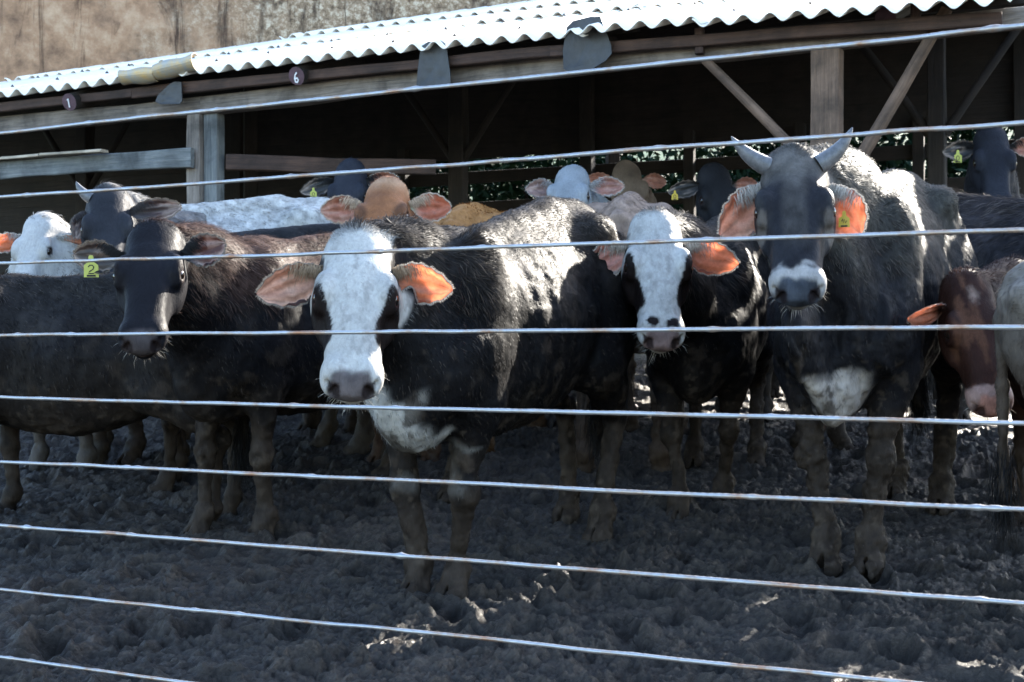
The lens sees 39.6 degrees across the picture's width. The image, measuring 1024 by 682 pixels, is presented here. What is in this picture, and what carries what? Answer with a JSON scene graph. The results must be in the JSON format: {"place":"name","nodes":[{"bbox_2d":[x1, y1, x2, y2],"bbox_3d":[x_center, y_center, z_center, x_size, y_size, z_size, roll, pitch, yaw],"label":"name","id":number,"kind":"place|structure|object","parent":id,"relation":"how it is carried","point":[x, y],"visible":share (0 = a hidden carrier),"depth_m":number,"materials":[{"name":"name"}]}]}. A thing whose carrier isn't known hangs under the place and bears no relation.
{"place":"outdoors","nodes":[
{"label":"outdoors","id":0,"kind":"place"},
{"bbox_2d":[0,353,1023,681],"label":"ground","id":1,"kind":"structure","parent":0,"point":[886,635],"depth_m":5.28,"materials":[{"name":"soil"}]},
{"bbox_2d":[0,210,190,471],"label":"cow","id":2,"kind":"object","parent":1,"relation":"on","point":[44,235],"visible":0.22,"depth_m":7.34},
{"bbox_2d":[0,270,253,520],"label":"cow","id":3,"kind":"object","parent":1,"relation":"on","point":[95,367],"visible":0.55,"depth_m":6.24},
{"bbox_2d":[69,179,357,464],"bbox_3d":[-1.608,-0.056,8.107,0.685,1.591,2.227,-1,-1,38],"label":"cow","id":4,"kind":"object","parent":1,"relation":"on","point":[113,217],"visible":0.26,"depth_m":7.39},
{"bbox_2d":[74,194,374,464],"bbox_3d":[-1.612,-0.053,8.119,2.074,1.598,0.761,0,-1,-18],"label":"cow","id":5,"kind":"object","parent":1,"relation":"on","point":[264,212],"visible":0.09,"depth_m":8.02},
{"bbox_2d":[72,214,451,537],"bbox_3d":[-0.939,0.162,6.226,0.657,1.457,2.342,0,-1,34],"label":"cow","id":6,"kind":"object","parent":1,"relation":"on","point":[214,295],"visible":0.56,"depth_m":5.77},
{"bbox_2d":[146,223,389,492],"bbox_3d":[-1.122,0.079,7.275,1.793,1.428,0.817,0,-1,-24],"label":"cow","id":7,"kind":"object","parent":1,"relation":"on","point":[175,455],"visible":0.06,"depth_m":7.29},
{"bbox_2d":[0,0,619,198],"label":"concrete wall","id":8,"kind":"structure","parent":1,"relation":"on","point":[40,36],"depth_m":13.86,"materials":[{"name":"beige concrete"}]},
{"bbox_2d":[300,156,398,202],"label":"cow","id":9,"kind":"object","parent":1,"relation":"on","point":[356,186],"visible":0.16,"depth_m":9.59},
{"bbox_2d":[319,175,512,462],"bbox_3d":[-0.470,-0.055,8.013,0.690,1.579,2.420,0,-1,15],"label":"cow","id":10,"kind":"object","parent":1,"relation":"on","point":[387,194],"visible":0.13,"depth_m":7.21},
{"bbox_2d":[256,195,637,599],"bbox_3d":[-0.081,0.170,5.427,0.637,1.596,2.342,0,-1,27],"label":"cow","id":11,"kind":"object","parent":1,"relation":"on","point":[576,287],"visible":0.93,"depth_m":4.95},
{"bbox_2d":[409,157,525,201],"bbox_3d":[-1.279,-1.833,19.405,4.541,4.086,2.730,0,-1,0],"label":"bush","id":12,"kind":"object","parent":1,"relation":"on","point":[418,191],"visible":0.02,"depth_m":18.72,"materials":[{"name":"green plant"}]},
{"bbox_2d":[417,201,546,455],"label":"cow","id":13,"kind":"object","parent":1,"relation":"on","point":[466,214],"visible":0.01,"depth_m":8.06},
{"bbox_2d":[0,0,1023,431],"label":"cattle shed","id":14,"kind":"structure","parent":1,"relation":"on","point":[958,80],"depth_m":12.79,"materials":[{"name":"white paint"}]},
{"bbox_2d":[0,154,42,159],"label":"loose board","id":15,"kind":"object","parent":14,"relation":"on","point":[20,157],"visible":1,"depth_m":11.04,"materials":[{"name":"grey wood"}]},
{"bbox_2d":[39,149,107,156],"bbox_3d":[-3.348,-1.435,10.863,0.600,0.024,0.091,0,-1,24],"label":"loose board","id":16,"kind":"object","parent":14,"relation":"on","point":[71,153],"visible":1,"depth_m":10.83,"materials":[{"name":"grey wood"}]},
{"bbox_2d":[117,67,158,84],"bbox_3d":[-2.778,-1.970,10.562,0.310,0.122,0.097,0,-1,23],"label":"tin scrap","id":17,"kind":"object","parent":14,"relation":"on","point":[140,75],"visible":1,"depth_m":10.53,"materials":[{"name":"beige metal"}]},
{"bbox_2d":[155,82,182,103],"bbox_3d":[-2.537,-1.833,10.531,0.235,0.170,0.024,0,-1,22],"label":"rubber flap","id":18,"kind":"object","parent":14,"relation":"attached to","point":[171,93],"visible":1,"depth_m":10.52,"materials":[{"name":"grey rubber"}]},
{"bbox_2d":[151,53,197,79],"bbox_3d":[-2.471,-2.014,10.428,0.360,0.164,0.105,0,-1,23],"label":"tin scrap","id":19,"kind":"object","parent":14,"relation":"on","point":[169,69],"visible":1,"depth_m":10.40,"materials":[{"name":"beige metal"}]},
{"bbox_2d":[416,40,450,85],"bbox_3d":[-0.526,-1.880,9.658,0.260,0.315,0.031,0,-1,24],"label":"rubber flap","id":20,"kind":"object","parent":14,"relation":"attached to","point":[433,67],"visible":0.97,"depth_m":9.66,"materials":[{"name":"grey rubber"}]},
{"bbox_2d":[563,16,611,70],"bbox_3d":[0.494,-1.923,9.208,0.340,0.360,0.048,0,-1,25],"label":"rubber flap","id":21,"kind":"object","parent":14,"relation":"attached to","point":[592,49],"visible":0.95,"depth_m":9.23,"materials":[{"name":"grey rubber"}]},
{"bbox_2d":[0,23,1023,681],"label":"wire fence","id":22,"kind":"object","parent":1,"relation":"on","point":[718,329],"visible":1,"depth_m":3.08,"materials":[{"name":"silver metal"}]},
{"bbox_2d":[524,164,624,427],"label":"cow","id":23,"kind":"object","parent":1,"relation":"on","point":[572,180],"visible":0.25,"depth_m":8.78},
{"bbox_2d":[468,146,725,209],"bbox_3d":[1.198,-1.757,18.670,6.755,3.979,2.258,0,-1,0],"label":"bush","id":24,"kind":"object","parent":1,"relation":"on","point":[518,186],"visible":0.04,"depth_m":18.35,"materials":[{"name":"green plant"}]},
{"bbox_2d":[575,191,688,473],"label":"cow","id":25,"kind":"object","parent":1,"relation":"on","point":[621,211],"visible":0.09,"depth_m":7.43},
{"bbox_2d":[589,160,696,390],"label":"cow","id":26,"kind":"object","parent":1,"relation":"on","point":[627,173],"visible":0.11,"depth_m":10.60},
{"bbox_2d":[593,204,772,519],"bbox_3d":[0.891,0.089,6.756,0.635,1.510,2.549,0,-1,17],"label":"cow","id":27,"kind":"object","parent":1,"relation":"on","point":[700,284],"visible":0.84,"depth_m":6.25},
{"bbox_2d":[667,162,783,422],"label":"cow","id":28,"kind":"object","parent":1,"relation":"on","point":[714,186],"visible":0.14,"depth_m":9.18},
{"bbox_2d":[652,140,926,220],"bbox_3d":[2.912,-2.351,17.619,3.695,5.194,3.254,0,-1,-26],"label":"bush","id":29,"kind":"object","parent":1,"relation":"on","point":[735,175],"visible":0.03,"depth_m":17.48,"materials":[{"name":"green plant"}]},
{"bbox_2d":[717,127,977,583],"bbox_3d":[1.485,0.068,5.907,0.692,1.748,2.558,0,-1,26],"label":"cow","id":30,"kind":"object","parent":1,"relation":"on","point":[840,186],"visible":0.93,"depth_m":5.27},
{"bbox_2d":[773,185,1023,450],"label":"cow","id":31,"kind":"object","parent":1,"relation":"on","point":[981,211],"visible":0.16,"depth_m":7.44},
{"bbox_2d":[806,127,1013,191],"bbox_3d":[5.791,-1.789,17.527,5.218,4.108,2.501,0,-1,-27],"label":"bush","id":32,"kind":"object","parent":1,"relation":"on","point":[953,169],"visible":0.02,"depth_m":17.01,"materials":[{"name":"green plant"}]},
{"bbox_2d":[907,253,1023,527],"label":"cow","id":33,"kind":"object","parent":1,"relation":"on","point":[967,295],"visible":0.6,"depth_m":5.36},
{"bbox_2d":[933,121,1023,426],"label":"cow","id":34,"kind":"object","parent":1,"relation":"on","point":[992,162],"visible":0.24,"depth_m":9.07},
{"bbox_2d":[974,260,1023,564],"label":"cow","id":35,"kind":"object","parent":1,"relation":"on","point":[1009,344],"visible":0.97,"depth_m":4.97},
{"bbox_2d":[1006,126,1013,138],"bbox_3d":[8.088,-1.771,15.953,5.430,4.109,2.802,0,-1,0],"label":"bush","id":36,"kind":"object","parent":1,"relation":"on","point":[1007,131],"depth_m":16.88,"materials":[{"name":"green plant"}]},
{"bbox_2d":[410,127,1012,198],"bbox_3d":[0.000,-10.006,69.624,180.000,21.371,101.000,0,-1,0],"label":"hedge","id":37,"kind":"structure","parent":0,"point":[714,149],"depth_m":67.81,"materials":[{"name":"green plant"}]}
]}

